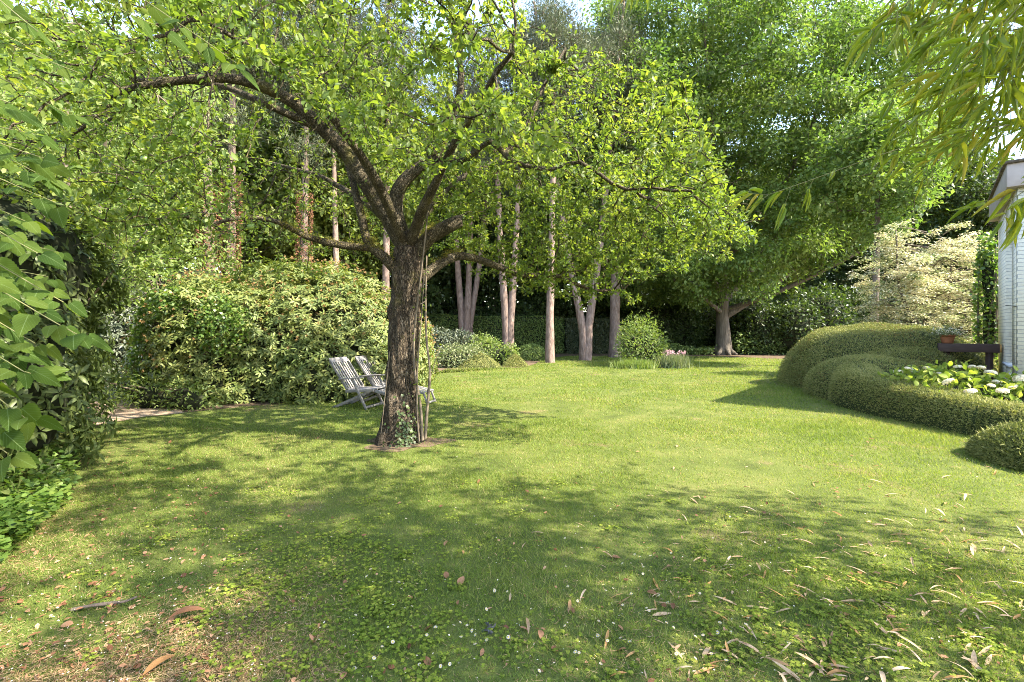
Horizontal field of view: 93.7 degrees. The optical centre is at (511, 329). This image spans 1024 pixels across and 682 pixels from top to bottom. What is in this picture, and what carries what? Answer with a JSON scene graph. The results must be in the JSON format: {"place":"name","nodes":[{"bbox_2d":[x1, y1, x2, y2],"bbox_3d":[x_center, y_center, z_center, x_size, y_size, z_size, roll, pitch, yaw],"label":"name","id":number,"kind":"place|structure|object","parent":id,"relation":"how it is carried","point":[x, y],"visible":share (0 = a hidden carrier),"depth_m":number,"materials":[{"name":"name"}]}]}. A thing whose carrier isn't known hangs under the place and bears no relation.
{"place":"outdoors","nodes":[
{"label":"outdoors","id":0,"kind":"place"},
{"bbox_2d":[95,383,183,424],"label":"path","id":1,"kind":"structure","parent":0,"point":[123,413],"depth_m":8.58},
{"bbox_2d":[80,353,826,423],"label":"ground","id":2,"kind":"structure","parent":0,"point":[740,355],"depth_m":25.50,"materials":[{"name":"soil"}]},
{"bbox_2d":[0,0,73,33],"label":"woodland tree","id":3,"kind":"object","parent":2,"relation":"on","point":[17,29],"depth_m":21.38,"materials":[{"name":"green plant"}]},
{"bbox_2d":[0,437,81,563],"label":"ground ivy","id":4,"kind":"object","parent":2,"relation":"on","point":[28,507],"visible":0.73,"depth_m":3.91,"materials":[{"name":"green plant"}]},
{"bbox_2d":[0,166,147,501],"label":"rhododendron","id":5,"kind":"object","parent":2,"relation":"on","point":[65,408],"visible":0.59,"depth_m":5.44,"materials":[{"name":"green plant"}]},
{"bbox_2d":[0,31,200,309],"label":"young tree","id":6,"kind":"object","parent":2,"relation":"on","point":[27,150],"visible":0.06,"depth_m":13.59,"materials":[{"name":"green plant"}]},
{"bbox_2d":[0,7,216,271],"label":"woodland tree","id":7,"kind":"object","parent":2,"relation":"on","point":[93,29],"visible":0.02,"depth_m":16.93,"materials":[{"name":"green plant"}]},
{"bbox_2d":[88,356,133,400],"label":"shrub","id":8,"kind":"object","parent":2,"relation":"on","point":[116,375],"visible":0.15,"depth_m":10.73,"materials":[{"name":"green plant"}]},
{"bbox_2d":[78,287,160,382],"bbox_3d":[-11.413,0.197,14.184,5.656,2.931,3.189,0,0,-43],"label":"rhododendron","id":9,"kind":"object","parent":2,"relation":"on","point":[117,328],"visible":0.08,"depth_m":13.30,"materials":[{"name":"plant"}]},
{"bbox_2d":[0,0,258,324],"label":"hazel tree","id":10,"kind":"object","parent":2,"relation":"on","point":[151,255],"visible":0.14,"depth_m":9.38,"materials":[{"name":"green plant"}]},
{"bbox_2d":[103,367,223,411],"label":"shrub","id":11,"kind":"object","parent":2,"relation":"on","point":[152,396],"visible":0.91,"depth_m":9.06,"materials":[{"name":"green plant"}]},
{"bbox_2d":[96,224,260,316],"bbox_3d":[-11.595,-1.181,17.369,9.827,5.657,5.142,0,0,-15],"label":"hazel bush","id":12,"kind":"object","parent":2,"relation":"on","point":[195,271],"visible":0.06,"depth_m":16.94,"materials":[{"name":"green plant"}]},
{"bbox_2d":[143,258,224,289],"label":"boundary shrub","id":13,"kind":"object","parent":2,"relation":"on","point":[166,275],"depth_m":23.36,"materials":[{"name":"green plant"}]},
{"bbox_2d":[107,393,269,405],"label":"ground cover","id":14,"kind":"object","parent":2,"relation":"on","point":[210,404],"visible":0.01,"depth_m":9.74,"materials":[{"name":"green plant"}]},
{"bbox_2d":[125,284,256,385],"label":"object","id":15,"kind":"object","parent":2,"relation":"on","point":[174,304],"visible":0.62,"depth_m":9.56,"materials":[{"name":"green plant"}]},
{"bbox_2d":[125,0,273,273],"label":"tall pine","id":16,"kind":"object","parent":2,"relation":"on","point":[213,192],"visible":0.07,"depth_m":18.32,"materials":[{"name":"green plant"}]},
{"bbox_2d":[151,45,278,268],"bbox_3d":[-19.226,-8.187,28.968,11.606,19.604,11.146,0,0,-11],"label":"woodland tree","id":17,"kind":"object","parent":2,"relation":"on","point":[216,220],"visible":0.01,"depth_m":27.34,"materials":[{"name":"green plant"}]},
{"bbox_2d":[169,0,298,278],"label":"tall pine","id":18,"kind":"object","parent":2,"relation":"on","point":[233,101],"visible":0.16,"depth_m":18.68,"materials":[{"name":"green plant"}]},
{"bbox_2d":[153,37,332,277],"bbox_3d":[-14.170,-7.572,27.180,10.839,18.395,11.082,0,0,-25],"label":"woodland tree","id":19,"kind":"object","parent":2,"relation":"on","point":[262,247],"visible":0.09,"depth_m":24.76,"materials":[{"name":"green plant"}]},
{"bbox_2d":[113,253,437,405],"bbox_3d":[-5.187,-0.115,12.025,6.561,3.533,5.942,0,0,0],"label":"rhododendron","id":20,"kind":"object","parent":2,"relation":"on","point":[304,327],"visible":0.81,"depth_m":9.89,"materials":[{"name":"green plant"}]},
{"bbox_2d":[240,0,363,264],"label":"tall pine","id":21,"kind":"object","parent":2,"relation":"on","point":[306,160],"visible":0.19,"depth_m":19.71,"materials":[{"name":"green plant"}]},
{"bbox_2d":[237,214,373,276],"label":"woodland tree","id":22,"kind":"object","parent":2,"relation":"on","point":[277,252],"visible":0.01,"depth_m":27.37,"materials":[{"name":"green plant"}]},
{"bbox_2d":[278,0,391,269],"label":"tree","id":23,"kind":"object","parent":2,"relation":"on","point":[335,234],"visible":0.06,"depth_m":20.82,"materials":[{"name":"green plant"}]},
{"bbox_2d":[238,34,442,292],"bbox_3d":[-8.332,-6.747,24.150,10.075,16.723,9.854,0,0,-23],"label":"woodland tree","id":24,"kind":"object","parent":2,"relation":"on","point":[320,217],"visible":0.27,"depth_m":21.96,"materials":[{"name":"green plant"}]},
{"bbox_2d":[345,0,439,299],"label":"tall pine","id":25,"kind":"object","parent":2,"relation":"on","point":[386,241],"visible":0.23,"depth_m":21.35,"materials":[{"name":"green plant"}]},
{"bbox_2d":[357,177,488,321],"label":"woodland tree","id":26,"kind":"object","parent":2,"relation":"on","point":[434,289],"visible":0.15,"depth_m":29.38,"materials":[{"name":"green plant"}]},
{"bbox_2d":[420,282,500,316],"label":"boundary shrub","id":27,"kind":"object","parent":2,"relation":"on","point":[452,309],"visible":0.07,"depth_m":31.52,"materials":[{"name":"green plant"}]},
{"bbox_2d":[415,63,521,337],"bbox_3d":[-2.068,-6.819,27.833,8.372,16.884,6.411,0,0,-33],"label":"pine tree","id":28,"kind":"object","parent":2,"relation":"on","point":[466,308],"visible":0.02,"depth_m":27.41,"materials":[{"name":"green plant"}]},
{"bbox_2d":[426,95,539,288],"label":"woodland tree","id":29,"kind":"object","parent":2,"relation":"on","point":[493,198],"depth_m":35.16,"materials":[{"name":"green plant"}]},
{"bbox_2d":[434,361,535,372],"bbox_3d":[-1.719,1.488,20.286,5.562,0.001,8.429,0,0,0],"label":"flower bed","id":30,"kind":"object","parent":2,"relation":"on","point":[527,362],"visible":0.08,"depth_m":18.20,"materials":[{"name":"soil"}]},
{"bbox_2d":[422,321,478,362],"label":"laurel bush","id":31,"kind":"object","parent":30,"relation":"on","point":[445,336],"visible":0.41,"depth_m":21.32,"materials":[{"name":"green plant"}]},
{"bbox_2d":[434,342,490,367],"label":"flowering shrub","id":32,"kind":"object","parent":30,"relation":"on","point":[453,358],"visible":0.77,"depth_m":18.59,"materials":[{"name":"green plant"}]},
{"bbox_2d":[457,351,501,368],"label":"pyramid topiary","id":33,"kind":"object","parent":30,"relation":"on","point":[482,361],"visible":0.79,"depth_m":18.47,"materials":[{"name":"green plant"}]},
{"bbox_2d":[462,331,520,364],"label":"flowering shrub","id":34,"kind":"object","parent":30,"relation":"on","point":[498,354],"visible":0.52,"depth_m":19.74,"materials":[{"name":"green plant"}]},
{"bbox_2d":[501,353,528,366],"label":"pyramid topiary","id":35,"kind":"object","parent":30,"relation":"on","point":[515,360],"visible":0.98,"depth_m":19.18,"materials":[{"name":"green plant"}]},
{"bbox_2d":[420,314,564,353],"bbox_3d":[-5.399,0.233,29.716,17.383,2.750,1.419,0,0,-2],"label":"clipped hedge","id":36,"kind":"object","parent":2,"relation":"on","point":[531,330],"visible":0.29,"depth_m":29.40,"materials":[{"name":"green plant"}]},
{"bbox_2d":[433,173,561,315],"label":"woodland tree","id":37,"kind":"object","parent":2,"relation":"on","point":[491,295],"visible":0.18,"depth_m":30.50,"materials":[{"name":"green plant"}]},
{"bbox_2d":[447,21,567,350],"bbox_3d":[-0.300,-6.567,23.082,6.126,16.354,6.087,0,0,0],"label":"pine tree","id":38,"kind":"object","parent":2,"relation":"on","point":[508,311],"visible":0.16,"depth_m":23.10,"materials":[{"name":"green plant"}]},
{"bbox_2d":[489,290,569,327],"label":"boundary shrub","id":39,"kind":"object","parent":2,"relation":"on","point":[535,308],"visible":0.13,"depth_m":30.93,"materials":[{"name":"green plant"}]},
{"bbox_2d":[511,187,643,320],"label":"woodland tree","id":40,"kind":"object","parent":2,"relation":"on","point":[566,306],"visible":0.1,"depth_m":31.39,"materials":[{"name":"green plant"}]},
{"bbox_2d":[564,317,624,353],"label":"clipped hedge","id":41,"kind":"object","parent":2,"relation":"on","point":[600,336],"visible":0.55,"depth_m":29.32,"materials":[{"name":"green plant"}]},
{"bbox_2d":[576,1,667,357],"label":"pine tree","id":42,"kind":"object","parent":2,"relation":"on","point":[614,312],"visible":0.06,"depth_m":25.21,"materials":[{"name":"green plant"}]},
{"bbox_2d":[594,302,663,352],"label":"boundary shrub","id":43,"kind":"object","parent":2,"relation":"on","point":[623,311],"visible":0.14,"depth_m":30.87,"materials":[{"name":"green plant"}]},
{"bbox_2d":[583,225,703,309],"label":"woodland tree","id":44,"kind":"object","parent":2,"relation":"on","point":[643,283],"visible":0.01,"depth_m":32.82,"materials":[{"name":"green plant"}]},
{"bbox_2d":[607,294,711,347],"bbox_3d":[9.690,-0.484,32.071,7.210,4.505,4.221,0,0,0],"label":"boundary shrub","id":45,"kind":"object","parent":2,"relation":"on","point":[664,314],"visible":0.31,"depth_m":30.88,"materials":[{"name":"green plant"}]},
{"bbox_2d":[664,301,715,347],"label":"boundary shrub","id":46,"kind":"object","parent":2,"relation":"on","point":[711,323],"visible":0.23,"depth_m":31.10,"materials":[{"name":"green plant"}]},
{"bbox_2d":[653,331,790,354],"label":"ground cover","id":47,"kind":"object","parent":2,"relation":"on","point":[676,348],"visible":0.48,"depth_m":28.09,"materials":[{"name":"green plant"}]},
{"bbox_2d":[706,264,782,316],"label":"woodland tree","id":48,"kind":"object","parent":2,"relation":"on","point":[774,300],"visible":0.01,"depth_m":39.22,"materials":[{"name":"green plant"}]},
{"bbox_2d":[712,290,790,354],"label":"boundary shrub","id":49,"kind":"object","parent":2,"relation":"on","point":[754,319],"visible":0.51,"depth_m":28.46,"materials":[{"name":"green plant"}]},
{"bbox_2d":[509,0,1012,354],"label":"oak tree","id":50,"kind":"object","parent":2,"relation":"on","point":[716,53],"visible":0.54,"depth_m":22.62,"materials":[{"name":"green plant"}]},
{"bbox_2d":[757,267,794,305],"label":"woodland tree","id":51,"kind":"object","parent":2,"relation":"on","point":[783,295],"visible":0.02,"depth_m":42.59,"materials":[{"name":"green plant"}]},
{"bbox_2d":[731,152,823,297],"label":"woodland tree","id":52,"kind":"object","parent":2,"relation":"on","point":[793,278],"depth_m":42.54,"materials":[{"name":"green plant"}]},
{"bbox_2d":[783,273,831,300],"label":"woodland tree","id":53,"kind":"object","parent":2,"relation":"on","point":[797,286],"visible":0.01,"depth_m":53.75,"materials":[{"name":"green plant"}]},
{"bbox_2d":[768,277,870,354],"bbox_3d":[18.863,-0.754,29.114,8.193,5.119,4.797,0,0,-23],"label":"boundary shrub","id":54,"kind":"object","parent":2,"relation":"on","point":[810,313],"visible":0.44,"depth_m":27.58,"materials":[{"name":"green plant"}]},
{"bbox_2d":[794,250,871,301],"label":"woodland tree","id":55,"kind":"object","parent":2,"relation":"on","point":[836,275],"visible":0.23,"depth_m":37.87,"materials":[{"name":"green plant"}]},
{"bbox_2d":[793,84,971,322],"bbox_3d":[13.924,-3.683,18.203,5.440,10.568,5.372,0,0,42],"label":"slim tree","id":56,"kind":"object","parent":2,"relation":"on","point":[844,182],"visible":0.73,"depth_m":17.79,"materials":[{"name":"green plant"}]},
{"bbox_2d":[815,99,982,297],"bbox_3d":[30.065,-8.396,38.263,11.824,20.068,12.090,0,0,33],"label":"woodland tree","id":57,"kind":"object","parent":2,"relation":"on","point":[943,206],"visible":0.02,"depth_m":34.84,"materials":[{"name":"green plant"}]},
{"bbox_2d":[847,278,974,334],"bbox_3d":[22.375,-0.664,27.997,7.865,4.914,4.605,0,0,37],"label":"boundary shrub","id":58,"kind":"object","parent":2,"relation":"on","point":[886,314],"visible":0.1,"depth_m":27.46,"materials":[{"name":"green plant"}]},
{"bbox_2d":[840,218,997,343],"bbox_3d":[13.044,-0.797,14.477,5.127,4.996,3.997,0,0,0],"label":"variegated dogwood","id":59,"kind":"object","parent":2,"relation":"on","point":[938,286],"visible":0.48,"depth_m":14.31,"materials":[{"name":"beige plant"}]},
{"bbox_2d":[827,362,1023,435],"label":"curved hedge","id":60,"kind":"object","parent":2,"relation":"on","point":[861,388],"visible":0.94,"depth_m":7.56,"materials":[{"name":"green plant"}]},
{"bbox_2d":[856,146,1016,312],"bbox_3d":[31.703,-5.829,34.522,11.191,14.908,11.428,0,0,-28],"label":"woodland tree","id":61,"kind":"object","parent":2,"relation":"on","point":[979,187],"visible":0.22,"depth_m":31.98,"materials":[{"name":"green plant"}]},
{"bbox_2d":[877,360,1023,402],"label":"white hydrangea","id":62,"kind":"object","parent":2,"relation":"on","point":[1000,386],"visible":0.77,"depth_m":7.60,"materials":[{"name":"green plant"}]},
{"bbox_2d":[937,343,1001,388],"bbox_3d":[9.817,0.905,10.326,0.988,1.190,0.220,0,0,37],"label":"timber rail","id":63,"kind":"object","parent":2,"relation":"on","point":[988,350],"visible":0.65,"depth_m":10.17,"materials":[{"name":"black wood"}]},
{"bbox_2d":[930,324,967,342],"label":"potted plant","id":64,"kind":"object","parent":63,"relation":"on","point":[947,334],"visible":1,"depth_m":10.44,"materials":[{"name":"green plant"}]},
{"bbox_2d":[969,230,997,368],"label":"climbing plant","id":65,"kind":"object","parent":2,"relation":"on","point":[987,266],"visible":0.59,"depth_m":12.01,"materials":[{"name":"green plant"}]},
{"bbox_2d":[987,158,1023,380],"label":"brick house","id":66,"kind":"structure","parent":2,"relation":"on","point":[1010,294],"depth_m":8.82,"materials":[{"name":"white brick"}]},
{"bbox_2d":[0,355,1023,681],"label":"lawn","id":67,"kind":"structure","parent":0,"point":[726,464],"depth_m":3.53,"materials":[{"name":"green plant"}]},
{"bbox_2d":[60,620,73,626],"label":"fallen leaf","id":68,"kind":"object","parent":67,"relation":"on","point":[67,623],"visible":1,"depth_m":2.40,"materials":[{"name":"beige plant"}]},
{"bbox_2d":[71,596,136,611],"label":"broken twig","id":69,"kind":"object","parent":67,"relation":"on","point":[102,604],"visible":0.99,"depth_m":2.57,"materials":[{"name":"brown wood"}]},
{"bbox_2d":[0,0,259,481],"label":"leaved shrub","id":70,"kind":"object","parent":67,"relation":"on","point":[27,418],"visible":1,"depth_m":1.85,"materials":[{"name":"green plant"}]},
{"bbox_2d":[142,655,174,675],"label":"fallen leaf","id":71,"kind":"object","parent":67,"relation":"on","point":[156,662],"visible":1,"depth_m":2.09,"materials":[{"name":"orange plant"}]},
{"bbox_2d":[168,605,203,618],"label":"fallen leaf","id":72,"kind":"object","parent":67,"relation":"on","point":[186,609],"visible":1,"depth_m":2.48,"materials":[{"name":"brown plant"}]},
{"bbox_2d":[328,357,384,409],"bbox_3d":[-2.668,1.035,9.192,1.574,0.973,0.659,0,0,16],"label":"garden chair","id":73,"kind":"object","parent":67,"relation":"on","point":[368,390],"visible":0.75,"depth_m":9.21,"materials":[{"name":"grey wood"}]},
{"bbox_2d":[0,0,765,446],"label":"apple tree","id":74,"kind":"object","parent":67,"relation":"on","point":[352,118],"visible":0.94,"depth_m":5.37,"materials":[{"name":"green plant"}]},
{"bbox_2d":[383,393,424,447],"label":"ivy","id":75,"kind":"object","parent":74,"relation":"attached to","point":[404,429],"visible":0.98,"depth_m":6.12,"materials":[{"name":"green plant"}]},
{"bbox_2d":[355,355,435,402],"bbox_3d":[-2.356,1.035,9.803,1.574,0.973,0.659,0,0,13],"label":"garden chair","id":76,"kind":"object","parent":67,"relation":"on","point":[379,382],"visible":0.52,"depth_m":9.76,"materials":[{"name":"grey wood"}]},
{"bbox_2d":[364,437,456,451],"bbox_3d":[-1.423,1.489,6.311,1.096,0.001,0.961,0,0,29],"label":"soil patch","id":77,"kind":"object","parent":67,"relation":"on","point":[391,448],"visible":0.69,"depth_m":6.15,"materials":[{"name":"brown soil"}]},
{"bbox_2d":[381,177,441,441],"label":"sucker shoots","id":78,"kind":"object","parent":77,"relation":"on","point":[418,400],"visible":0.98,"depth_m":6.21,"materials":[{"name":"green plant"}]},
{"bbox_2d":[423,656,431,664],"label":"fallen leaf","id":79,"kind":"object","parent":67,"relation":"on","point":[427,662],"visible":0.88,"depth_m":2.15,"materials":[{"name":"brown plant"}]},
{"bbox_2d":[481,621,495,633],"bbox_3d":[-0.113,1.470,2.368,0.070,0.077,0.082,0,0,-31],"label":"grey feather","id":80,"kind":"object","parent":67,"relation":"on","point":[489,626],"visible":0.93,"depth_m":2.36,"materials":[{"name":"grey"}]},
{"bbox_2d":[1,456,1010,681],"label":"petals","id":81,"kind":"object","parent":67,"relation":"on","point":[324,621],"visible":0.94,"depth_m":2.46,"materials":[{"name":"white plant"}]},
{"bbox_2d":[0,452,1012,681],"bbox_3d":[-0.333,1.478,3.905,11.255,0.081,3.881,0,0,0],"label":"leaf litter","id":82,"kind":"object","parent":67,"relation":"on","point":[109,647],"visible":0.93,"depth_m":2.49,"materials":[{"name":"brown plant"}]},
{"bbox_2d":[517,343,544,360],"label":"ball topiary","id":83,"kind":"object","parent":67,"relation":"on","point":[531,352],"visible":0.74,"depth_m":22.90,"materials":[{"name":"green plant"}]},
{"bbox_2d":[44,472,1023,681],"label":"clover","id":84,"kind":"object","parent":67,"relation":"on","point":[404,640],"visible":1,"depth_m":2.42,"materials":[{"name":"green plant"}]},
{"bbox_2d":[503,0,608,362],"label":"pine tree","id":85,"kind":"object","parent":67,"relation":"on","point":[552,20],"visible":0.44,"depth_m":20.68,"materials":[{"name":"green plant"}]},
{"bbox_2d":[499,0,659,359],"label":"pine tree","id":86,"kind":"object","parent":67,"relation":"on","point":[585,327],"visible":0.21,"depth_m":22.89,"materials":[{"name":"green plant"}]},
{"bbox_2d":[609,358,660,369],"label":"perennial clump","id":87,"kind":"object","parent":67,"relation":"on","point":[633,363],"visible":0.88,"depth_m":18.15,"materials":[{"name":"green plant"}]},
{"bbox_2d":[612,308,671,363],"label":"light green shrub","id":88,"kind":"object","parent":67,"relation":"on","point":[641,349],"visible":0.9,"depth_m":19.02,"materials":[{"name":"green plant"}]},
{"bbox_2d":[649,349,699,368],"bbox_3d":[6.273,1.138,18.482,1.975,0.754,1.352,0,0,0],"label":"pink phlox","id":89,"kind":"object","parent":67,"relation":"on","point":[676,361],"visible":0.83,"depth_m":18.31,"materials":[{"name":"green plant"}]},
{"bbox_2d":[702,646,710,657],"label":"dry bamboo leaf","id":90,"kind":"object","parent":67,"relation":"on","point":[706,650],"visible":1,"depth_m":2.19,"materials":[{"name":"plant"}]},
{"bbox_2d":[736,640,760,653],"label":"dry bamboo leaf","id":91,"kind":"object","parent":67,"relation":"on","point":[753,647],"visible":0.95,"depth_m":2.22,"materials":[{"name":"plant"}]},
{"bbox_2d":[765,656,789,665],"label":"dry bamboo leaf","id":92,"kind":"object","parent":67,"relation":"on","point":[779,661],"visible":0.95,"depth_m":2.13,"materials":[{"name":"plant"}]},
{"bbox_2d":[772,660,799,680],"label":"dry bamboo leaf","id":93,"kind":"object","parent":67,"relation":"on","point":[789,671],"visible":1,"depth_m":2.07,"materials":[{"name":"plant"}]},
{"bbox_2d":[796,652,825,671],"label":"dry bamboo leaf","id":94,"kind":"object","parent":67,"relation":"on","point":[809,659],"visible":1,"depth_m":2.13,"materials":[{"name":"plant"}]},
{"bbox_2d":[609,0,1023,252],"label":"bamboo","id":95,"kind":"object","parent":67,"relation":"on","point":[1001,53],"visible":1,"depth_m":1.76,"materials":[{"name":"green plant"}]},
{"bbox_2d":[826,669,850,674],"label":"dry bamboo leaf","id":96,"kind":"object","parent":67,"relation":"on","point":[834,671],"visible":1,"depth_m":2.07,"materials":[{"name":"beige plant"}]},
{"bbox_2d":[879,670,885,681],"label":"dry bamboo leaf","id":97,"kind":"object","parent":67,"relation":"on","point":[882,676],"visible":1,"depth_m":2.02,"materials":[{"name":"plant"}]},
{"bbox_2d":[777,321,998,398],"bbox_3d":[9.051,0.660,11.862,4.968,1.760,5.295,0,0,0],"label":"dome topiary","id":98,"kind":"object","parent":67,"relation":"on","point":[818,356],"visible":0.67,"depth_m":11.06,"materials":[{"name":"green plant"}]},
{"bbox_2d":[886,666,909,673],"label":"dry bamboo leaf","id":99,"kind":"object","parent":67,"relation":"on","point":[898,668],"visible":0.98,"depth_m":2.09,"materials":[{"name":"plant"}]},
{"bbox_2d":[896,634,921,650],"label":"dry bamboo leaf","id":100,"kind":"object","parent":67,"relation":"on","point":[911,642],"visible":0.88,"depth_m":2.25,"materials":[{"name":"plant"}]},
{"bbox_2d":[971,650,976,668],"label":"dry bamboo leaf","id":101,"kind":"object","parent":67,"relation":"on","point":[973,656],"visible":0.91,"depth_m":2.15,"materials":[{"name":"plant"}]},
{"bbox_2d":[962,655,985,674],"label":"dry bamboo leaf","id":102,"kind":"object","parent":67,"relation":"on","point":[974,664],"visible":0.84,"depth_m":2.11,"materials":[{"name":"plant"}]},
{"bbox_2d":[978,645,991,655],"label":"dry bamboo leaf","id":103,"kind":"object","parent":67,"relation":"on","point":[985,649],"visible":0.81,"depth_m":2.20,"materials":[{"name":"plant"}]},
{"bbox_2d":[962,418,1023,471],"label":"ball topiary","id":104,"kind":"object","parent":67,"relation":"on","point":[1001,444],"visible":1,"depth_m":5.37,"materials":[{"name":"green plant"}]},
{"bbox_2d":[10,0,1023,311],"label":"sky","id":105,"kind":"structure","parent":0,"point":[580,5],"materials":[{"name":"white"}]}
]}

